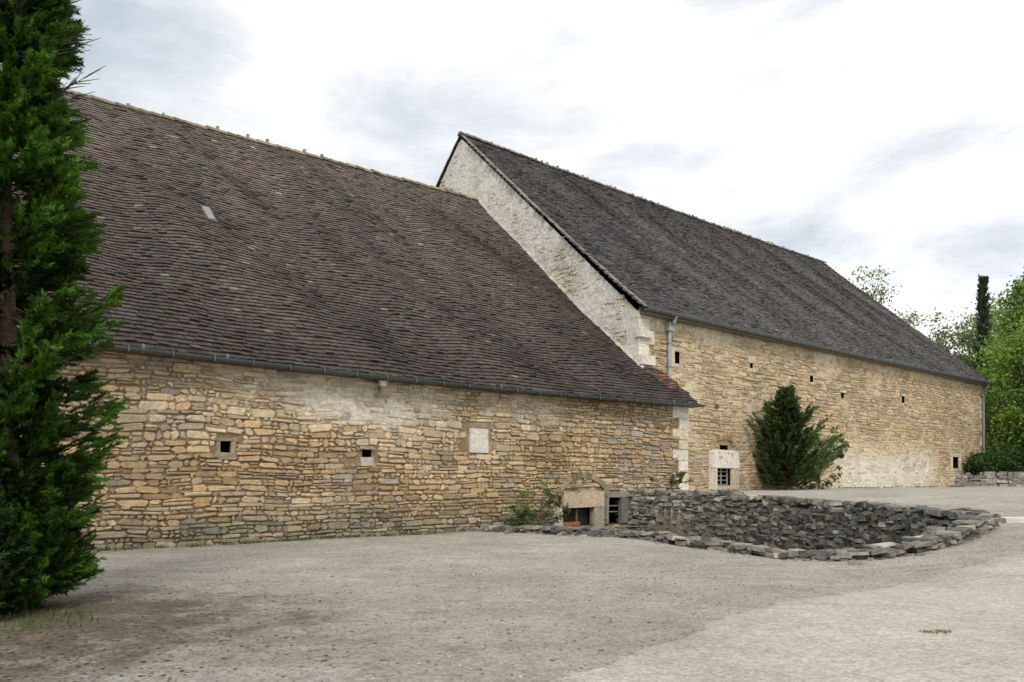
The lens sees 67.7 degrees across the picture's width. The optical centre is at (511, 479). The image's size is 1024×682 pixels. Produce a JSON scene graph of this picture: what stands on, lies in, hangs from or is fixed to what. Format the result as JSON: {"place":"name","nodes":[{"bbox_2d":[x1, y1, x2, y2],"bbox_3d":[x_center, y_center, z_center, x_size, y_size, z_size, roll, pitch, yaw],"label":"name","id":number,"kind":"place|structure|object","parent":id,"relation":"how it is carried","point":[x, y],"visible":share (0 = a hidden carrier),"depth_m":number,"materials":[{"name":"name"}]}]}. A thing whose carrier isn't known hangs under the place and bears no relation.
{"place":"outdoors","nodes":[
{"label":"outdoors","id":0,"kind":"place"},
{"bbox_2d":[0,486,1023,681],"bbox_3d":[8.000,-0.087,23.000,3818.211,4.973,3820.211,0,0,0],"label":"gravel ground","id":1,"kind":"structure","parent":0,"point":[363,640],"depth_m":10.09,"materials":[{"name":"grey gravel"}]},
{"bbox_2d":[0,493,42,611],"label":"evergreen shrub","id":2,"kind":"object","parent":1,"relation":"on","point":[9,545],"visible":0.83,"depth_m":8.77,"materials":[{"name":"green plant"}]},
{"bbox_2d":[0,0,131,613],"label":"spruce tree","id":3,"kind":"object","parent":1,"relation":"on","point":[39,57],"visible":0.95,"depth_m":9.43,"materials":[{"name":"green plant"}]},
{"bbox_2d":[0,87,719,550],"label":"stone barn","id":4,"kind":"structure","parent":1,"relation":"on","point":[306,345],"depth_m":23.77,"materials":[{"name":"stone"}]},
{"bbox_2d":[0,566,739,681],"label":"fallen leaves","id":5,"kind":"object","parent":1,"relation":"on","point":[49,647],"visible":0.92,"depth_m":7.80,"materials":[{"name":"brown plant"}]},
{"bbox_2d":[0,485,964,630],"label":"wall base weeds","id":6,"kind":"object","parent":1,"relation":"on","point":[223,543],"depth_m":18.19,"materials":[{"name":"green plant"}]},
{"bbox_2d":[649,470,692,489],"bbox_3d":[5.962,0.270,28.492,1.712,1.270,0.829,0,0,-25],"label":"plant","id":7,"kind":"object","parent":1,"relation":"on","point":[680,474],"visible":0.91,"depth_m":28.48,"materials":[{"name":"green plant"}]},
{"bbox_2d":[477,529,931,564],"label":"loose stones","id":8,"kind":"object","parent":1,"relation":"on","point":[850,562],"visible":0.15,"depth_m":15.40,"materials":[{"name":"grey stone"}]},
{"bbox_2d":[435,131,994,490],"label":"tall stone barn","id":9,"kind":"structure","parent":1,"relation":"on","point":[738,327],"depth_m":41.34,"materials":[{"name":"stone"}]},
{"bbox_2d":[718,469,727,484],"bbox_3d":[9.687,-0.135,35.456,1.050,0.770,0.060,0,0,-40],"label":"window frame","id":10,"kind":"structure","parent":9,"relation":"in","point":[720,471],"depth_m":35.53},
{"bbox_2d":[461,512,1000,561],"bbox_3d":[3.672,1.630,18.758,14.286,1.830,4.501,0,0,31],"label":"dry stone rim","id":11,"kind":"object","parent":1,"relation":"on","point":[966,527],"visible":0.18,"depth_m":16.09,"materials":[{"name":"grey stone"}]},
{"bbox_2d":[746,384,844,489],"bbox_3d":[13.159,-1.910,36.721,4.672,5.323,4.570,0,0,-13],"label":"conifer shrub","id":12,"kind":"object","parent":1,"relation":"on","point":[786,425],"visible":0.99,"depth_m":35.92,"materials":[{"name":"green plant"}]},
{"bbox_2d":[800,425,849,488],"bbox_3d":[15.014,-0.985,38.059,3.581,3.588,1.913,0,0,0],"label":"leafy shrub","id":13,"kind":"object","parent":1,"relation":"on","point":[824,464],"visible":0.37,"depth_m":37.92,"materials":[{"name":"green plant"}]},
{"bbox_2d":[836,265,915,318],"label":"background tree","id":14,"kind":"object","parent":1,"relation":"on","point":[875,289],"visible":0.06,"depth_m":106.83,"materials":[{"name":"green plant"}]},
{"bbox_2d":[899,307,975,366],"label":"background tree","id":15,"kind":"object","parent":1,"relation":"on","point":[940,340],"visible":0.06,"depth_m":85.63,"materials":[{"name":"green plant"}]},
{"bbox_2d":[942,299,1009,450],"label":"background tree","id":16,"kind":"object","parent":1,"relation":"on","point":[963,339],"visible":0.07,"depth_m":86.02,"materials":[{"name":"green plant"}]},
{"bbox_2d":[935,290,1022,392],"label":"background tree","id":17,"kind":"object","parent":1,"relation":"on","point":[969,332],"visible":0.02,"depth_m":90.17,"materials":[{"name":"green plant"}]},
{"bbox_2d":[973,274,994,452],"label":"cypress tree","id":18,"kind":"object","parent":1,"relation":"on","point":[983,316],"visible":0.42,"depth_m":81.71,"materials":[{"name":"green plant"}]},
{"bbox_2d":[955,471,1023,486],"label":"stone wall","id":19,"kind":"structure","parent":1,"relation":"on","point":[1011,479],"depth_m":51.62,"materials":[{"name":"grey stone"}]},
{"bbox_2d":[962,298,1023,464],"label":"broadleaf tree","id":20,"kind":"object","parent":1,"relation":"on","point":[1002,431],"visible":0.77,"depth_m":55.62,"materials":[{"name":"green plant"}]},
{"bbox_2d":[962,440,1023,484],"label":"hedge","id":21,"kind":"object","parent":1,"relation":"on","point":[999,461],"visible":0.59,"depth_m":52.75,"materials":[{"name":"green plant"}]},
{"bbox_2d":[976,267,1023,425],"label":"broadleaf tree","id":22,"kind":"object","parent":1,"relation":"on","point":[1015,302],"visible":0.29,"depth_m":62.43,"materials":[{"name":"green plant"}]},
{"bbox_2d":[998,517,1023,522],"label":"stone slab","id":23,"kind":"structure","parent":1,"relation":"on","point":[1012,519],"depth_m":16.98,"materials":[{"name":"beige stone"}]},
{"bbox_2d":[0,0,1023,356],"label":"sky","id":24,"kind":"structure","parent":0,"point":[848,135],"materials":[{"name":"white"}]},
{"bbox_2d":[502,478,579,525],"bbox_3d":[0.957,0.971,24.949,2.566,2.072,1.230,0,0,0],"label":"shrub","id":25,"kind":"object","parent":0,"point":[525,513],"visible":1,"depth_m":24.92,"materials":[{"name":"green plant"}]},
{"bbox_2d":[549,551,1023,681],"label":"gravel road","id":26,"kind":"structure","parent":0,"point":[877,636],"depth_m":7.52,"materials":[{"name":"grey gravel"}]},
{"bbox_2d":[918,628,951,633],"bbox_3d":[4.409,1.580,7.907,0.367,0.065,0.224,0,0,-14],"label":"grass tuft","id":27,"kind":"object","parent":26,"relation":"on","point":[941,631],"visible":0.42,"depth_m":7.92,"materials":[{"name":"green plant"}]},
{"bbox_2d":[615,488,989,550],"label":"dry stone retaining wall","id":28,"kind":"structure","parent":0,"point":[786,522],"depth_m":23.57,"materials":[{"name":"grey stone"}]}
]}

